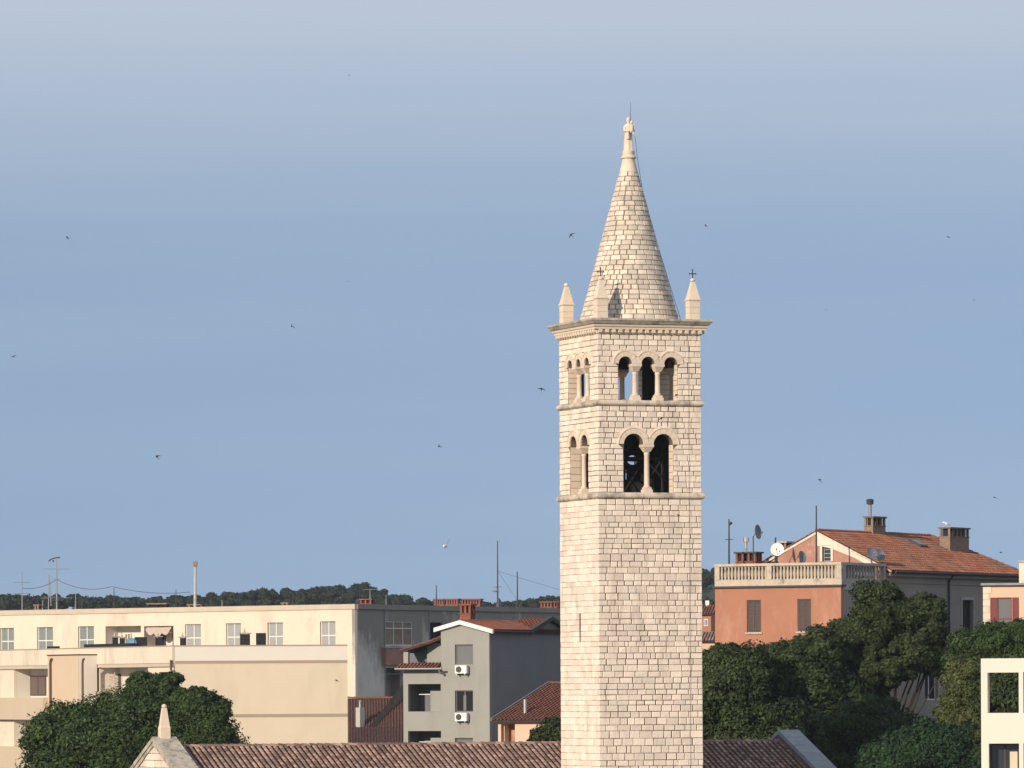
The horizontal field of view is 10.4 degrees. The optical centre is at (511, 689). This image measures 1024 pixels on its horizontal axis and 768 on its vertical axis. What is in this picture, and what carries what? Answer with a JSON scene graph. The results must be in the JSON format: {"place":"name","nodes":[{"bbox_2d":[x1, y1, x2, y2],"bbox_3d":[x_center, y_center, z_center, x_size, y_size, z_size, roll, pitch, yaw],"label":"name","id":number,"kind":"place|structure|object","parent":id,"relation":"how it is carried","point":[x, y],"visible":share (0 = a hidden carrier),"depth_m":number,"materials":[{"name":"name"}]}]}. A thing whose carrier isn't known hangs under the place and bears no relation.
{"place":"outdoors","nodes":[
{"label":"outdoors","id":0,"kind":"place"},
{"bbox_2d":[146,603,170,607],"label":"brick chimney","id":1,"kind":"object","parent":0,"point":[156,605],"visible":0.81,"depth_m":489.21,"materials":[{"name":"beige brick"}]},
{"bbox_2d":[10,584,714,609],"bbox_3d":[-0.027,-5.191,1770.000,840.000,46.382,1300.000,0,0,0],"label":"hill","id":2,"kind":"structure","parent":0,"point":[709,591],"depth_m":1448.60,"materials":[{"name":"green plant"}]},
{"bbox_2d":[246,587,275,594],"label":"distant tree","id":3,"kind":"object","parent":2,"relation":"on","point":[262,589],"visible":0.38,"depth_m":1487.19,"materials":[{"name":"green plant"}]},
{"bbox_2d":[308,586,324,601],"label":"distant tree","id":4,"kind":"object","parent":2,"relation":"on","point":[321,588],"visible":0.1,"depth_m":1486.99,"materials":[{"name":"green plant"}]},
{"bbox_2d":[0,567,723,610],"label":"wood","id":5,"kind":"object","parent":2,"relation":"on","point":[328,595],"visible":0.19,"depth_m":1461.20,"materials":[{"name":"green plant"}]},
{"bbox_2d":[345,582,379,593],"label":"distant tree","id":6,"kind":"object","parent":2,"relation":"on","point":[357,587],"visible":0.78,"depth_m":1486.40,"materials":[{"name":"green plant"}]},
{"bbox_2d":[348,684,403,742],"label":"house","id":7,"kind":"structure","parent":0,"point":[378,719],"depth_m":408.85,"materials":[{"name":"tile"}]},
{"bbox_2d":[394,604,560,744],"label":"gabled house","id":8,"kind":"structure","parent":0,"point":[509,662],"depth_m":365.94,"materials":[{"name":"paint"}]},
{"bbox_2d":[455,713,468,722],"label":"air conditioner","id":9,"kind":"object","parent":8,"relation":"attached to","point":[459,717],"visible":1,"depth_m":364.42,"materials":[{"name":"white paint"}]},
{"bbox_2d":[455,665,468,674],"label":"air conditioner","id":10,"kind":"object","parent":8,"relation":"attached to","point":[459,669],"visible":1,"depth_m":364.41,"materials":[{"name":"white paint"}]},
{"bbox_2d":[456,644,472,664],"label":"window","id":11,"kind":"structure","parent":8,"relation":"in","point":[464,653],"depth_m":364.90,"materials":[{"name":"grey plastic"}]},
{"bbox_2d":[456,690,472,711],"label":"window","id":12,"kind":"structure","parent":8,"relation":"in","point":[459,694],"depth_m":364.99,"materials":[{"name":"grey glass"}]},
{"bbox_2d":[456,738,472,744],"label":"window","id":13,"kind":"structure","parent":8,"relation":"in","point":[457,739],"depth_m":364.99,"materials":[{"name":"grey plastic"}]},
{"bbox_2d":[0,0,1023,608],"label":"sky","id":14,"kind":"structure","parent":0,"point":[217,176],"materials":[{"name":"blue"}]},
{"bbox_2d":[517,571,517,606],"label":"roof pole","id":15,"kind":"object","parent":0,"point":[517,588],"visible":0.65,"depth_m":499.38,"materials":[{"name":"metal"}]},
{"bbox_2d":[491,681,561,741],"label":"house","id":16,"kind":"structure","parent":0,"point":[518,720],"depth_m":347.54,"materials":[{"name":"tile"}]},
{"bbox_2d":[702,601,714,631],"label":"distant house","id":17,"kind":"structure","parent":0,"point":[708,617],"depth_m":619.87,"materials":[{"name":"paint"}]},
{"bbox_2d":[702,631,714,649],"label":"distant house","id":18,"kind":"structure","parent":0,"point":[708,639],"depth_m":559.83,"materials":[{"name":"tile"}]},
{"bbox_2d":[762,499,1018,721],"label":"hipped house","id":19,"kind":"structure","parent":0,"point":[951,568],"depth_m":362.98,"materials":[{"name":"tile"}]},
{"bbox_2d":[824,547,830,561],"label":"window","id":20,"kind":"structure","parent":19,"relation":"in","point":[827,551],"depth_m":357.75,"materials":[{"name":"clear glass"}]},
{"bbox_2d":[876,549,884,563],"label":"satellite dish","id":21,"kind":"object","parent":19,"relation":"attached to","point":[880,554],"visible":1,"depth_m":355.83,"materials":[{"name":"metal"}]},
{"bbox_2d":[925,675,934,699],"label":"window","id":22,"kind":"structure","parent":19,"relation":"in","point":[929,681],"depth_m":361.44,"materials":[{"name":"grey glass"}]},
{"bbox_2d":[963,600,969,631],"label":"window","id":23,"kind":"structure","parent":19,"relation":"in","point":[966,603],"depth_m":366.24,"materials":[{"name":"black glass"}]},
{"bbox_2d":[981,658,1023,767],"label":"modern building","id":24,"kind":"structure","parent":0,"point":[1002,740],"depth_m":237.93,"materials":[{"name":"paint"}]},
{"bbox_2d":[990,743,1018,767],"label":"window","id":25,"kind":"structure","parent":24,"relation":"in","point":[999,753],"depth_m":238.55,"materials":[{"name":"glass"}]},
{"bbox_2d":[981,560,1023,623],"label":"pink house","id":26,"kind":"structure","parent":0,"point":[1003,601],"depth_m":346.76,"materials":[{"name":"paint"}]},
{"bbox_2d":[990,597,1018,623],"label":"window","id":27,"kind":"structure","parent":26,"relation":"in","point":[1006,606],"depth_m":346.75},
{"label":"ground","id":28,"kind":"structure","parent":0,"visible":0},
{"bbox_2d":[15,670,188,767],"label":"broadleaf tree","id":29,"kind":"object","parent":28,"relation":"on","point":[108,729],"visible":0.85,"depth_m":350.04,"materials":[{"name":"green plant"}]},
{"bbox_2d":[0,645,347,767],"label":"apartment building","id":30,"kind":"structure","parent":28,"relation":"on","point":[283,694],"depth_m":430.99,"materials":[{"name":"beige paint"}]},
{"bbox_2d":[30,676,45,695],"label":"window","id":31,"kind":"structure","parent":30,"relation":"in","point":[37,684],"depth_m":461.50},
{"bbox_2d":[84,643,135,647],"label":"planter","id":32,"kind":"object","parent":30,"relation":"on","point":[111,645],"visible":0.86,"depth_m":443.92,"materials":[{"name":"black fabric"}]},
{"bbox_2d":[109,671,117,686],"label":"drying rack","id":33,"kind":"object","parent":30,"relation":"on","point":[114,679],"visible":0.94,"depth_m":444.06,"materials":[{"name":"white metal"}]},
{"bbox_2d":[111,632,119,643],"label":"roof vent","id":34,"kind":"object","parent":30,"relation":"on","point":[115,640],"visible":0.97,"depth_m":444.86,"materials":[{"name":"black metal"}]},
{"bbox_2d":[118,674,120,690],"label":"window","id":35,"kind":"structure","parent":30,"relation":"in","point":[119,675],"depth_m":444.90,"materials":[{"name":"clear glass"}]},
{"bbox_2d":[118,633,126,642],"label":"roof vent","id":36,"kind":"object","parent":30,"relation":"on","point":[121,638],"visible":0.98,"depth_m":443.48,"materials":[{"name":"black metal"}]},
{"bbox_2d":[126,638,136,643],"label":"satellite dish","id":37,"kind":"object","parent":30,"relation":"on","point":[130,640],"visible":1,"depth_m":441.07,"materials":[{"name":"blue plastic"}]},
{"bbox_2d":[134,637,146,645],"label":"roof vent","id":38,"kind":"object","parent":30,"relation":"on","point":[141,641],"visible":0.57,"depth_m":440.94,"materials":[{"name":"black metal"}]},
{"bbox_2d":[153,632,162,645],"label":"roof vent","id":39,"kind":"object","parent":30,"relation":"on","point":[158,641],"visible":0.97,"depth_m":436.43,"materials":[{"name":"black metal"}]},
{"bbox_2d":[178,633,187,644],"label":"roof vent","id":40,"kind":"object","parent":30,"relation":"on","point":[182,640],"visible":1,"depth_m":431.26,"materials":[{"name":"black metal"}]},
{"bbox_2d":[238,629,251,644],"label":"roof vent","id":41,"kind":"object","parent":30,"relation":"on","point":[244,638],"visible":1,"depth_m":431.68,"materials":[{"name":"black metal"}]},
{"bbox_2d":[256,633,265,644],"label":"roof vent","id":42,"kind":"object","parent":30,"relation":"on","point":[260,638],"visible":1,"depth_m":431.79,"materials":[{"name":"black metal"}]},
{"bbox_2d":[147,685,250,746],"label":"broadleaf tree","id":43,"kind":"object","parent":28,"relation":"on","point":[201,715],"visible":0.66,"depth_m":345.02,"materials":[{"name":"green plant"}]},
{"bbox_2d":[0,604,560,698],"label":"apartment building","id":44,"kind":"structure","parent":28,"relation":"on","point":[375,638],"depth_m":479.18,"materials":[{"name":"white paint"}]},
{"bbox_2d":[1,628,13,649],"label":"window","id":45,"kind":"structure","parent":44,"relation":"in","point":[7,634],"depth_m":496.57,"materials":[{"name":"grey glass"}]},
{"bbox_2d":[13,582,31,609],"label":"aerial","id":46,"kind":"object","parent":44,"relation":"on","point":[22,593],"visible":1,"depth_m":499.28,"materials":[{"name":"metal"}]},
{"bbox_2d":[33,604,41,609],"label":"brick chimney","id":47,"kind":"object","parent":44,"relation":"on","point":[36,606],"visible":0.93,"depth_m":498.81,"materials":[{"name":"red brick"}]},
{"bbox_2d":[38,627,52,648],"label":"window","id":48,"kind":"structure","parent":44,"relation":"in","point":[45,634],"depth_m":493.67,"materials":[{"name":"grey glass"}]},
{"bbox_2d":[48,575,50,609],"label":"aerial","id":49,"kind":"object","parent":44,"relation":"on","point":[48,592],"visible":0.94,"depth_m":497.93,"materials":[{"name":"metal"}]},
{"bbox_2d":[79,626,93,647],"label":"window","id":50,"kind":"structure","parent":44,"relation":"in","point":[86,633],"depth_m":490.42,"materials":[{"name":"grey glass"}]},
{"bbox_2d":[125,633,130,642],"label":"window","id":51,"kind":"structure","parent":44,"relation":"in","point":[128,635],"depth_m":488.87,"materials":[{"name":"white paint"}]},
{"bbox_2d":[146,627,170,635],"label":"awning","id":52,"kind":"object","parent":44,"relation":"attached to","point":[159,630],"visible":0.95,"depth_m":484.80,"materials":[{"name":"beige fabric"}]},
{"bbox_2d":[160,634,165,645],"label":"window","id":53,"kind":"structure","parent":44,"relation":"in","point":[164,636],"depth_m":486.25,"materials":[{"name":"black glass"}]},
{"bbox_2d":[186,624,200,644],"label":"window","id":54,"kind":"structure","parent":44,"relation":"in","point":[193,631],"depth_m":482.23,"materials":[{"name":"grey glass"}]},
{"bbox_2d":[193,561,197,606],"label":"flue pipe","id":55,"kind":"object","parent":44,"relation":"on","point":[195,563],"visible":1,"depth_m":485.06,"materials":[{"name":"metal"}]},
{"bbox_2d":[187,604,206,606],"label":"brick chimney","id":56,"kind":"object","parent":44,"relation":"on","point":[198,605],"visible":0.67,"depth_m":486.39,"materials":[{"name":"red brick"}]},
{"bbox_2d":[227,623,240,644],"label":"window","id":57,"kind":"structure","parent":44,"relation":"in","point":[233,638],"depth_m":479.06,"materials":[{"name":"grey glass"}]},
{"bbox_2d":[269,623,282,644],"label":"window","id":58,"kind":"structure","parent":44,"relation":"in","point":[275,629],"depth_m":475.97,"materials":[{"name":"grey glass"}]},
{"bbox_2d":[321,621,335,644],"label":"window","id":59,"kind":"structure","parent":44,"relation":"in","point":[328,637],"depth_m":472.10,"materials":[{"name":"grey glass"}]},
{"bbox_2d":[359,599,374,603],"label":"brick chimney","id":60,"kind":"object","parent":44,"relation":"on","point":[366,601],"visible":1,"depth_m":473.87,"materials":[{"name":"red brick"}]},
{"bbox_2d":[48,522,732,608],"bbox_3d":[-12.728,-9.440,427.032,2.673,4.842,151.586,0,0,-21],"label":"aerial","id":61,"kind":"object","parent":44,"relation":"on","point":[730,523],"visible":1,"depth_m":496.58,"materials":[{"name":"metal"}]},
{"bbox_2d":[57,579,186,593],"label":"cable","id":62,"kind":"object","parent":61,"relation":"attached to","point":[115,587],"visible":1,"depth_m":491.38,"materials":[{"name":"metal"}]},
{"bbox_2d":[385,621,411,645],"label":"window","id":63,"kind":"structure","parent":44,"relation":"in","point":[400,637],"depth_m":476.27,"materials":[{"name":"grey glass"}]},
{"bbox_2d":[430,622,440,639],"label":"window","id":64,"kind":"structure","parent":44,"relation":"in","point":[433,634],"depth_m":481.53,"materials":[{"name":"black glass"}]},
{"bbox_2d":[433,599,461,605],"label":"brick chimney","id":65,"kind":"object","parent":44,"relation":"on","point":[448,602],"visible":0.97,"depth_m":488.24,"materials":[{"name":"red brick"}]},
{"bbox_2d":[460,599,483,606],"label":"brick chimney","id":66,"kind":"object","parent":44,"relation":"on","point":[478,602],"visible":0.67,"depth_m":491.65,"materials":[{"name":"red brick"}]},
{"bbox_2d":[492,541,558,606],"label":"mast","id":67,"kind":"object","parent":44,"relation":"on","point":[498,603],"visible":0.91,"depth_m":496.33,"materials":[{"name":"metal"}]},
{"bbox_2d":[539,601,560,607],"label":"brick chimney","id":68,"kind":"object","parent":44,"relation":"on","point":[552,604],"visible":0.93,"depth_m":503.92,"materials":[{"name":"red brick"}]},
{"bbox_2d":[130,704,835,767],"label":"church","id":69,"kind":"structure","parent":28,"relation":"on","point":[776,749],"depth_m":308.60,"materials":[{"name":"tile"}]},
{"bbox_2d":[526,716,560,741],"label":"tree","id":70,"kind":"object","parent":28,"relation":"on","point":[548,729],"visible":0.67,"depth_m":324.43,"materials":[{"name":"green plant"}]},
{"bbox_2d":[547,102,712,767],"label":"bell tower","id":71,"kind":"structure","parent":28,"relation":"on","point":[631,609],"depth_m":301.49,"materials":[{"name":"beige stone"}]},
{"bbox_2d":[623,117,635,150],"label":"statue","id":72,"kind":"object","parent":71,"relation":"on","point":[628,129],"visible":1,"depth_m":303.64,"materials":[{"name":"stone"}]},
{"bbox_2d":[702,639,815,741],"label":"broadleaf tree","id":73,"kind":"object","parent":28,"relation":"on","point":[743,688],"visible":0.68,"depth_m":331.08,"materials":[{"name":"green plant"}]},
{"bbox_2d":[712,562,885,647],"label":"terrace house","id":74,"kind":"structure","parent":28,"relation":"on","point":[770,602],"depth_m":352.36,"materials":[{"name":"orange paint"}]},
{"bbox_2d":[725,519,732,563],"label":"mast","id":75,"kind":"object","parent":74,"relation":"on","point":[728,539],"visible":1,"depth_m":356.15,"materials":[{"name":"metal"}]},
{"bbox_2d":[734,537,763,566],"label":"brick chimney","id":76,"kind":"object","parent":74,"relation":"on","point":[745,557],"visible":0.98,"depth_m":357.51,"materials":[{"name":"red brick"}]},
{"bbox_2d":[745,600,762,633],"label":"window","id":77,"kind":"structure","parent":74,"relation":"in","point":[754,606],"depth_m":353.15,"materials":[{"name":"white paint"}]},
{"bbox_2d":[753,525,762,563],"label":"satellite dish","id":78,"kind":"object","parent":74,"relation":"on","point":[758,533],"visible":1,"depth_m":355.48,"materials":[{"name":"metal"}]},
{"bbox_2d":[770,543,783,562],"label":"satellite dish","id":79,"kind":"object","parent":74,"relation":"on","point":[777,549],"visible":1,"depth_m":353.55,"materials":[{"name":"metal"}]},
{"bbox_2d":[798,551,805,562],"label":"satellite dish","id":80,"kind":"object","parent":74,"relation":"on","point":[802,556],"visible":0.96,"depth_m":355.32,"materials":[{"name":"metal"}]},
{"bbox_2d":[796,599,810,632],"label":"window","id":81,"kind":"structure","parent":74,"relation":"in","point":[804,605],"depth_m":351.35,"materials":[{"name":"white paint"}]},
{"bbox_2d":[815,505,816,561],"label":"mast","id":82,"kind":"object","parent":74,"relation":"on","point":[816,537],"visible":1,"depth_m":353.62,"materials":[{"name":"metal"}]},
{"bbox_2d":[867,547,876,562],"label":"satellite dish","id":83,"kind":"object","parent":74,"relation":"on","point":[871,552],"visible":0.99,"depth_m":354.82,"materials":[{"name":"metal"}]},
{"bbox_2d":[757,623,876,746],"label":"broadleaf tree","id":84,"kind":"object","parent":28,"relation":"on","point":[809,664],"visible":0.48,"depth_m":336.24,"materials":[{"name":"green plant"}]},
{"bbox_2d":[809,693,935,767],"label":"broadleaf tree","id":85,"kind":"object","parent":28,"relation":"on","point":[840,735],"visible":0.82,"depth_m":323.38,"materials":[{"name":"green plant"}]},
{"bbox_2d":[826,576,951,716],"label":"pine tree","id":86,"kind":"object","parent":28,"relation":"on","point":[896,633],"visible":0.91,"depth_m":338.64,"materials":[{"name":"green plant"}]},
{"bbox_2d":[853,715,980,767],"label":"broadleaf tree","id":87,"kind":"object","parent":28,"relation":"on","point":[925,742],"visible":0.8,"depth_m":308.50,"materials":[{"name":"green plant"}]},
{"bbox_2d":[929,655,980,728],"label":"conifer tree","id":88,"kind":"object","parent":28,"relation":"on","point":[959,676],"visible":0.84,"depth_m":311.27,"materials":[{"name":"green plant"}]},
{"bbox_2d":[940,617,1023,675],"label":"broadleaf tree","id":89,"kind":"object","parent":28,"relation":"on","point":[1000,639],"visible":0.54,"depth_m":320.69,"materials":[{"name":"green plant"}]},
{"bbox_2d":[967,656,1022,754],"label":"broadleaf tree","id":90,"kind":"object","parent":28,"relation":"on","point":[1004,692],"visible":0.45,"depth_m":298.71,"materials":[{"name":"green plant"}]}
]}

